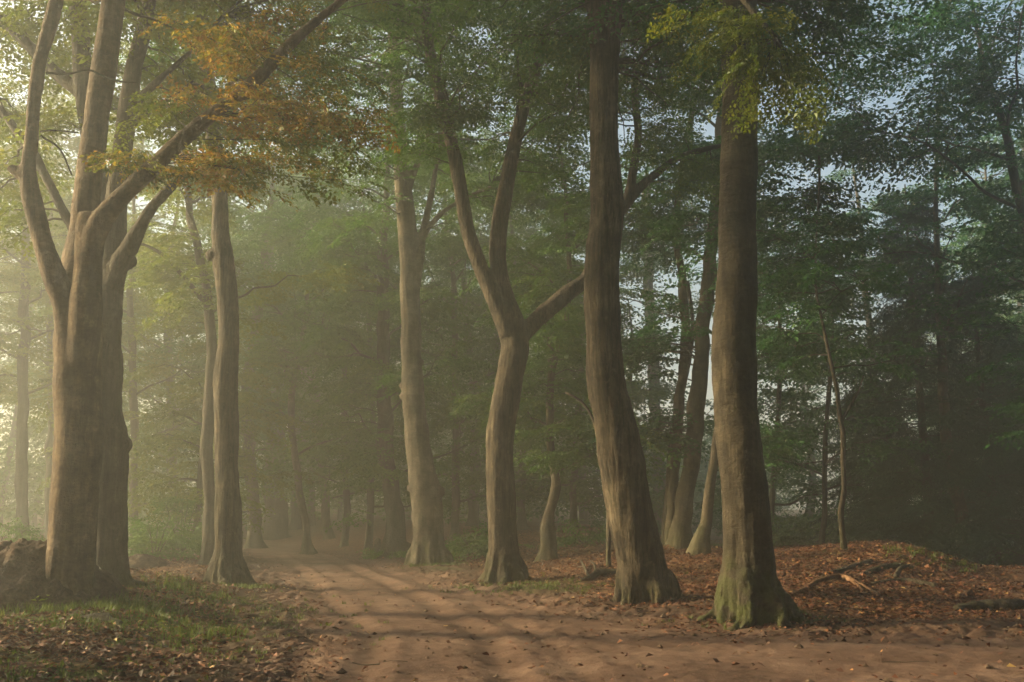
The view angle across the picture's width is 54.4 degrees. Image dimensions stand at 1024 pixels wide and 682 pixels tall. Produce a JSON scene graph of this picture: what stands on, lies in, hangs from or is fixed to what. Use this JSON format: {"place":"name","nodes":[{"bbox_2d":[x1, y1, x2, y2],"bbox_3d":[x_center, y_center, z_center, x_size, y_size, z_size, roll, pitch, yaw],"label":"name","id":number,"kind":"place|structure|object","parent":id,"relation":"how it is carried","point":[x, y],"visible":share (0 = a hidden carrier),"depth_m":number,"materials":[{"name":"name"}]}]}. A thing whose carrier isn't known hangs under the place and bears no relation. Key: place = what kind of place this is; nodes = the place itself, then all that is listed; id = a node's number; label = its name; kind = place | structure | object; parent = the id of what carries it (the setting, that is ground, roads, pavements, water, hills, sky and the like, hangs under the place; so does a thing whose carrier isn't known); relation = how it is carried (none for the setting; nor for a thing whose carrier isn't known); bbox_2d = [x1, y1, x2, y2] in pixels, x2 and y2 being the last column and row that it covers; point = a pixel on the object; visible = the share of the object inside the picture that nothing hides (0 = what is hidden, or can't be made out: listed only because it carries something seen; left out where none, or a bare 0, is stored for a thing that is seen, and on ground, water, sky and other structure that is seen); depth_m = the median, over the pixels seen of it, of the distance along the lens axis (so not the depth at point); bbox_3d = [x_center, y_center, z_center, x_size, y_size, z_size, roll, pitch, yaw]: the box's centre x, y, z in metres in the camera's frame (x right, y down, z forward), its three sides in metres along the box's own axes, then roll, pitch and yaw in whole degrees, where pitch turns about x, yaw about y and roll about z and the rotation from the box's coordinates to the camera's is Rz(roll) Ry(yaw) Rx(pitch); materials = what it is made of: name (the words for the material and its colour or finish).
{"place":"outdoors","nodes":[
{"label":"outdoors","id":0,"kind":"place"},
{"bbox_2d":[0,505,1023,681],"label":"ground","id":1,"kind":"structure","parent":0,"point":[357,535],"depth_m":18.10,"materials":[{"name":"brown plant"}]},
{"bbox_2d":[0,516,45,541],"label":"shrub","id":2,"kind":"object","parent":1,"relation":"on","point":[19,535],"visible":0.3,"depth_m":27.84,"materials":[{"name":"green plant"}]},
{"bbox_2d":[0,133,61,352],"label":"woodland tree","id":3,"kind":"object","parent":1,"relation":"on","point":[8,322],"visible":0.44,"depth_m":39.41,"materials":[{"name":"green plant"}]},
{"bbox_2d":[0,538,129,613],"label":"earth mound","id":4,"kind":"object","parent":1,"relation":"on","point":[22,572],"visible":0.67,"depth_m":14.22,"materials":[{"name":"brown soil"}]},
{"bbox_2d":[0,74,172,538],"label":"woodland tree","id":5,"kind":"object","parent":1,"relation":"on","point":[27,275],"visible":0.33,"depth_m":38.31,"materials":[{"name":"green plant"}]},
{"bbox_2d":[0,92,189,539],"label":"woodland tree","id":6,"kind":"object","parent":1,"relation":"on","point":[48,366],"visible":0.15,"depth_m":47.08,"materials":[{"name":"green plant"}]},
{"bbox_2d":[80,612,156,642],"bbox_3d":[-4.853,3.592,12.416,1.756,0.338,0.265,-7,-12,36],"label":"half buried log","id":7,"kind":"object","parent":1,"relation":"on","point":[104,616],"visible":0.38,"depth_m":12.62,"materials":[{"name":"brown wood"}]},
{"bbox_2d":[0,113,276,537],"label":"woodland tree","id":8,"kind":"object","parent":1,"relation":"on","point":[134,417],"visible":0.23,"depth_m":42.01,"materials":[{"name":"plant"}]},
{"bbox_2d":[128,554,169,568],"bbox_3d":[-9.774,5.831,25.920,2.200,0.596,1.600,0,-10,0],"label":"earth mound","id":9,"kind":"object","parent":1,"relation":"on","point":[142,561],"visible":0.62,"depth_m":25.58,"materials":[{"name":"brown soil"}]},
{"bbox_2d":[154,620,164,630],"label":"seedling","id":10,"kind":"object","parent":1,"relation":"on","point":[161,624],"visible":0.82,"depth_m":12.55,"materials":[{"name":"green plant"}]},
{"bbox_2d":[128,515,201,560],"bbox_3d":[-10.550,5.934,29.534,3.292,1.531,2.782,0,-10,0],"label":"shrub","id":11,"kind":"object","parent":1,"relation":"on","point":[140,540],"visible":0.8,"depth_m":29.25,"materials":[{"name":"green plant"}]},
{"bbox_2d":[134,496,203,555],"bbox_3d":[-10.634,6.134,32.596,3.023,2.145,3.362,6,-11,-32],"label":"shrub","id":12,"kind":"object","parent":1,"relation":"on","point":[167,506],"visible":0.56,"depth_m":32.41,"materials":[{"name":"green plant"}]},
{"bbox_2d":[14,136,327,535],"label":"woodland tree","id":13,"kind":"object","parent":1,"relation":"on","point":[180,449],"visible":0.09,"depth_m":50.24,"materials":[{"name":"green plant"}]},
{"bbox_2d":[0,0,390,587],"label":"beech tree","id":14,"kind":"object","parent":1,"relation":"on","point":[122,247],"visible":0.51,"depth_m":18.69,"materials":[{"name":"brown plant"}]},
{"bbox_2d":[0,0,399,603],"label":"beech tree","id":15,"kind":"object","parent":1,"relation":"on","point":[72,279],"visible":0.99,"depth_m":15.09,"materials":[{"name":"green plant"}]},
{"bbox_2d":[17,15,383,564],"bbox_3d":[-9.704,-1.776,30.167,11.700,17.282,7.681,0,-10,0],"label":"beech tree","id":16,"kind":"object","parent":1,"relation":"on","point":[199,267],"visible":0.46,"depth_m":30.03,"materials":[{"name":"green plant"}]},
{"bbox_2d":[123,298,318,552],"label":"understorey beech","id":17,"kind":"object","parent":1,"relation":"on","point":[247,410],"visible":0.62,"depth_m":35.58,"materials":[{"name":"green plant"}]},
{"bbox_2d":[64,0,441,585],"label":"oak tree","id":18,"kind":"object","parent":1,"relation":"on","point":[227,564],"visible":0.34,"depth_m":22.57,"materials":[{"name":"brown plant"}]},
{"bbox_2d":[142,155,405,539],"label":"woodland tree","id":19,"kind":"object","parent":1,"relation":"on","point":[276,528],"visible":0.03,"depth_m":54.90,"materials":[{"name":"green plant"}]},
{"bbox_2d":[234,168,374,529],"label":"woodland tree","id":20,"kind":"object","parent":1,"relation":"on","point":[295,523],"visible":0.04,"depth_m":60.96,"materials":[{"name":"green plant"}]},
{"bbox_2d":[198,198,429,554],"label":"beech tree","id":21,"kind":"object","parent":1,"relation":"on","point":[284,355],"visible":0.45,"depth_m":40.95,"materials":[{"name":"green plant"}]},
{"bbox_2d":[202,184,460,539],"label":"woodland tree","id":22,"kind":"object","parent":1,"relation":"on","point":[325,517],"visible":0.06,"depth_m":51.24,"materials":[{"name":"green plant"}]},
{"bbox_2d":[244,171,472,546],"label":"woodland tree","id":23,"kind":"object","parent":1,"relation":"on","point":[344,540],"visible":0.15,"depth_m":45.52,"materials":[{"name":"green plant"}]},
{"bbox_2d":[250,164,471,549],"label":"woodland tree","id":24,"kind":"object","parent":1,"relation":"on","point":[369,520],"visible":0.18,"depth_m":42.85,"materials":[{"name":"green plant"}]},
{"bbox_2d":[356,546,408,559],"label":"shrub","id":25,"kind":"object","parent":1,"relation":"on","point":[395,553],"visible":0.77,"depth_m":34.02,"materials":[{"name":"green plant"}]},
{"bbox_2d":[264,92,541,557],"bbox_3d":[-4.343,-0.849,37.526,10.356,18.477,9.776,-4,-10,21],"label":"beech tree","id":26,"kind":"object","parent":1,"relation":"on","point":[378,374],"visible":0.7,"depth_m":36.47,"materials":[{"name":"green plant"}]},
{"bbox_2d":[253,0,624,564],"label":"beech tree","id":27,"kind":"object","parent":1,"relation":"on","point":[425,489],"visible":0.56,"depth_m":31.69,"materials":[{"name":"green plant"}]},
{"bbox_2d":[341,96,596,541],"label":"woodland tree","id":28,"kind":"object","parent":1,"relation":"on","point":[443,273],"visible":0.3,"depth_m":41.85,"materials":[{"name":"green plant"}]},
{"bbox_2d":[360,129,592,525],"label":"woodland tree","id":29,"kind":"object","parent":1,"relation":"on","point":[473,516],"visible":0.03,"depth_m":51.99,"materials":[{"name":"green plant"}]},
{"bbox_2d":[0,534,979,681],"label":"grass","id":30,"kind":"structure","parent":1,"relation":"on","point":[138,603],"depth_m":13.81,"materials":[{"name":"green plant"}]},
{"bbox_2d":[445,521,534,561],"bbox_3d":[-1.077,6.624,32.328,3.652,1.546,3.253,0,-10,0],"label":"shrub","id":31,"kind":"object","parent":1,"relation":"on","point":[452,547],"visible":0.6,"depth_m":31.89,"materials":[{"name":"green plant"}]},
{"bbox_2d":[296,0,720,584],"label":"oak tree","id":32,"kind":"object","parent":1,"relation":"on","point":[505,562],"visible":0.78,"depth_m":24.75,"materials":[{"name":"green plant"}]},
{"bbox_2d":[0,124,1023,537],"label":"wood","id":33,"kind":"object","parent":1,"relation":"on","point":[36,498],"visible":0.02,"depth_m":64.22,"materials":[{"name":"green plant"}]},
{"bbox_2d":[0,536,1023,681],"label":"twig litter","id":34,"kind":"object","parent":1,"relation":"on","point":[147,599],"visible":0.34,"depth_m":15.37,"materials":[{"name":"brown plant"}]},
{"bbox_2d":[418,141,665,530],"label":"woodland tree","id":35,"kind":"object","parent":1,"relation":"on","point":[522,522],"visible":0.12,"depth_m":43.56,"materials":[{"name":"green plant"}]},
{"bbox_2d":[448,178,686,529],"bbox_3d":[2.117,0.817,41.432,9.630,14.758,10.397,0,-10,0],"label":"woodland tree","id":36,"kind":"object","parent":1,"relation":"on","point":[637,391],"visible":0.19,"depth_m":39.75,"materials":[{"name":"green plant"}]},
{"bbox_2d":[538,519,611,549],"bbox_3d":[2.331,6.377,32.444,2.987,1.188,2.562,0,-10,0],"label":"shrub","id":37,"kind":"object","parent":1,"relation":"on","point":[568,540],"visible":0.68,"depth_m":32.00,"materials":[{"name":"green plant"}]},
{"bbox_2d":[448,121,709,561],"bbox_3d":[1.450,-0.093,30.532,7.510,13.826,8.256,5,-11,-27],"label":"beech tree","id":38,"kind":"object","parent":1,"relation":"on","point":[566,327],"visible":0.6,"depth_m":29.78,"materials":[{"name":"green plant"}]},
{"bbox_2d":[565,391,610,566],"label":"sapling","id":39,"kind":"object","parent":1,"relation":"on","point":[608,546],"visible":0.45,"depth_m":25.00,"materials":[{"name":"brown wood"}]},
{"bbox_2d":[513,349,664,524],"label":"understorey beech","id":40,"kind":"object","parent":1,"relation":"on","point":[584,515],"visible":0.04,"depth_m":54.91,"materials":[{"name":"green plant"}]},
{"bbox_2d":[580,560,616,580],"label":"fallen branch","id":41,"kind":"object","parent":1,"relation":"on","point":[595,573],"visible":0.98,"depth_m":23.65,"materials":[{"name":"brown wood"}]},
{"bbox_2d":[383,0,847,605],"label":"oak tree","id":42,"kind":"object","parent":1,"relation":"on","point":[645,572],"visible":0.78,"depth_m":18.65,"materials":[{"name":"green plant"}]},
{"bbox_2d":[527,299,721,522],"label":"understorey beech","id":43,"kind":"object","parent":1,"relation":"on","point":[669,388],"visible":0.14,"depth_m":44.91,"materials":[{"name":"green plant"}]},
{"bbox_2d":[581,488,697,532],"bbox_3d":[5.060,6.814,39.483,4.823,2.199,4.040,0,-10,0],"label":"shrub","id":44,"kind":"object","parent":1,"relation":"on","point":[598,523],"visible":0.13,"depth_m":39.09,"materials":[{"name":"green plant"}]},
{"bbox_2d":[619,157,714,534],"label":"beech tree","id":45,"kind":"object","parent":1,"relation":"on","point":[650,286],"visible":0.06,"depth_m":52.79,"materials":[{"name":"green plant"}]},
{"bbox_2d":[571,9,847,548],"bbox_3d":[5.651,-3.229,30.502,8.556,19.284,8.186,-7,-12,37],"label":"beech tree","id":46,"kind":"object","parent":1,"relation":"on","point":[677,515],"visible":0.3,"depth_m":29.14,"materials":[{"name":"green plant"}]},
{"bbox_2d":[495,0,953,630],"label":"beech tree","id":47,"kind":"object","parent":1,"relation":"on","point":[751,592],"visible":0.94,"depth_m":15.07,"materials":[{"name":"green plant"}]},
{"bbox_2d":[631,109,851,555],"bbox_3d":[6.412,-0.116,26.378,6.455,11.859,5.396,0,-10,0],"label":"beech tree","id":48,"kind":"object","parent":1,"relation":"on","point":[699,543],"visible":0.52,"depth_m":26.63,"materials":[{"name":"green plant"}]},
{"bbox_2d":[692,502,801,536],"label":"shrub","id":49,"kind":"object","parent":1,"relation":"on","point":[715,521],"visible":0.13,"depth_m":42.88,"materials":[{"name":"green plant"}]},
{"bbox_2d":[650,214,881,539],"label":"understorey beech","id":50,"kind":"object","parent":1,"relation":"on","point":[777,393],"visible":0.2,"depth_m":35.50,"materials":[{"name":"green plant"}]},
{"bbox_2d":[770,511,817,546],"bbox_3d":[9.243,6.764,35.363,3.669,1.550,3.314,0,-10,0],"label":"shrub","id":51,"kind":"object","parent":1,"relation":"on","point":[787,536],"visible":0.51,"depth_m":34.66,"materials":[{"name":"green plant"}]},
{"bbox_2d":[757,330,862,527],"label":"understorey beech","id":52,"kind":"object","parent":1,"relation":"on","point":[812,474],"visible":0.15,"depth_m":53.19,"materials":[{"name":"green plant"}]},
{"bbox_2d":[683,202,948,545],"bbox_3d":[9.832,1.351,32.976,8.950,11.466,8.744,7,-12,-36],"label":"understorey beech","id":53,"kind":"object","parent":1,"relation":"on","point":[882,449],"visible":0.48,"depth_m":32.45,"materials":[{"name":"green plant"}]},
{"bbox_2d":[786,512,860,541],"bbox_3d":[12.627,7.488,39.388,4.378,1.669,4.148,0,-10,0],"label":"shrub","id":54,"kind":"object","parent":1,"relation":"on","point":[801,517],"visible":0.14,"depth_m":38.92,"materials":[{"name":"green plant"}]},
{"bbox_2d":[790,573,881,595],"bbox_3d":[5.573,4.366,17.743,1.512,0.359,1.405,0,-10,0],"label":"fallen branch","id":55,"kind":"object","parent":1,"relation":"on","point":[860,585],"visible":0.88,"depth_m":17.97,"materials":[{"name":"brown wood"}]},
{"bbox_2d":[700,82,972,550],"bbox_3d":[7.594,-0.572,24.205,6.254,11.598,5.812,7,-12,-36],"label":"sapling","id":56,"kind":"object","parent":1,"relation":"on","point":[813,198],"visible":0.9,"depth_m":24.15,"materials":[{"name":"green plant"}]},
{"bbox_2d":[823,559,872,575],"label":"fallen branch","id":57,"kind":"object","parent":1,"relation":"on","point":[850,567],"visible":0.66,"depth_m":19.71,"materials":[{"name":"brown wood"}]},
{"bbox_2d":[699,0,1023,452],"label":"beech tree","id":58,"kind":"object","parent":1,"relation":"on","point":[985,93],"visible":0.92,"depth_m":25.45,"materials":[{"name":"green plant"}]},
{"bbox_2d":[807,374,923,545],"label":"conifer","id":59,"kind":"object","parent":1,"relation":"on","point":[845,399],"visible":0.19,"depth_m":33.17,"materials":[{"name":"green plant"}]},
{"bbox_2d":[796,143,963,375],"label":"birch tree","id":60,"kind":"object","parent":1,"relation":"on","point":[858,201],"visible":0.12,"depth_m":45.60,"materials":[{"name":"plant"}]},
{"bbox_2d":[859,562,913,573],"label":"fallen branch","id":61,"kind":"object","parent":1,"relation":"on","point":[887,566],"visible":0.64,"depth_m":19.46,"materials":[{"name":"brown wood"}]},
{"bbox_2d":[871,564,937,587],"bbox_3d":[7.446,4.371,18.442,1.663,0.379,0.937,10,-14,-44],"label":"fallen log","id":62,"kind":"object","parent":1,"relation":"on","point":[899,569],"visible":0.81,"depth_m":18.27,"materials":[{"name":"brown wood"}]},
{"bbox_2d":[799,85,1023,563],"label":"beech tree","id":63,"kind":"object","parent":1,"relation":"on","point":[958,500],"visible":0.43,"depth_m":30.20,"materials":[{"name":"green plant"}]},
{"bbox_2d":[840,184,1022,563],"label":"conifer","id":64,"kind":"object","parent":1,"relation":"on","point":[891,327],"visible":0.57,"depth_m":30.45,"materials":[{"name":"green plant"}]},
{"bbox_2d":[841,123,1023,518],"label":"woodland tree","id":65,"kind":"object","parent":1,"relation":"on","point":[966,235],"visible":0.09,"depth_m":41.71,"materials":[{"name":"green plant"}]},
{"bbox_2d":[900,258,1023,566],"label":"conifer","id":66,"kind":"object","parent":1,"relation":"on","point":[1001,469],"visible":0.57,"depth_m":29.71,"materials":[{"name":"green plant"}]},
{"bbox_2d":[955,589,973,598],"bbox_3d":[7.870,4.416,17.324,0.476,0.169,0.129,7,-12,-37],"label":"cut log","id":67,"kind":"object","parent":1,"relation":"on","point":[959,595],"visible":0.82,"depth_m":17.26,"materials":[{"name":"brown wood"}]},
{"bbox_2d":[914,97,1023,462],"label":"woodland tree","id":68,"kind":"object","parent":1,"relation":"on","point":[1017,318],"visible":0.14,"depth_m":37.10,"materials":[{"name":"green plant"}]},
{"bbox_2d":[953,598,1023,612],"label":"fallen log","id":69,"kind":"object","parent":1,"relation":"on","point":[998,604],"visible":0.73,"depth_m":16.15,"materials":[{"name":"brown wood"}]},
{"bbox_2d":[971,326,1023,538],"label":"conifer","id":70,"kind":"object","parent":1,"relation":"on","point":[1009,365],"visible":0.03,"depth_m":33.92,"materials":[{"name":"green plant"}]},
{"bbox_2d":[0,0,1023,509],"label":"sky","id":71,"kind":"structure","parent":0,"point":[710,130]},
{"bbox_2d":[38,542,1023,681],"bbox_3d":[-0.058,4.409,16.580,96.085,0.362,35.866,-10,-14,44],"label":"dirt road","id":72,"kind":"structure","parent":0,"point":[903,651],"depth_m":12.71,"materials":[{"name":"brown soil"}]},
{"bbox_2d":[137,128,370,548],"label":"woodland tree","id":73,"kind":"object","parent":72,"relation":"on","point":[254,540],"visible":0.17,"depth_m":46.64,"materials":[{"name":"green plant"}]}
]}

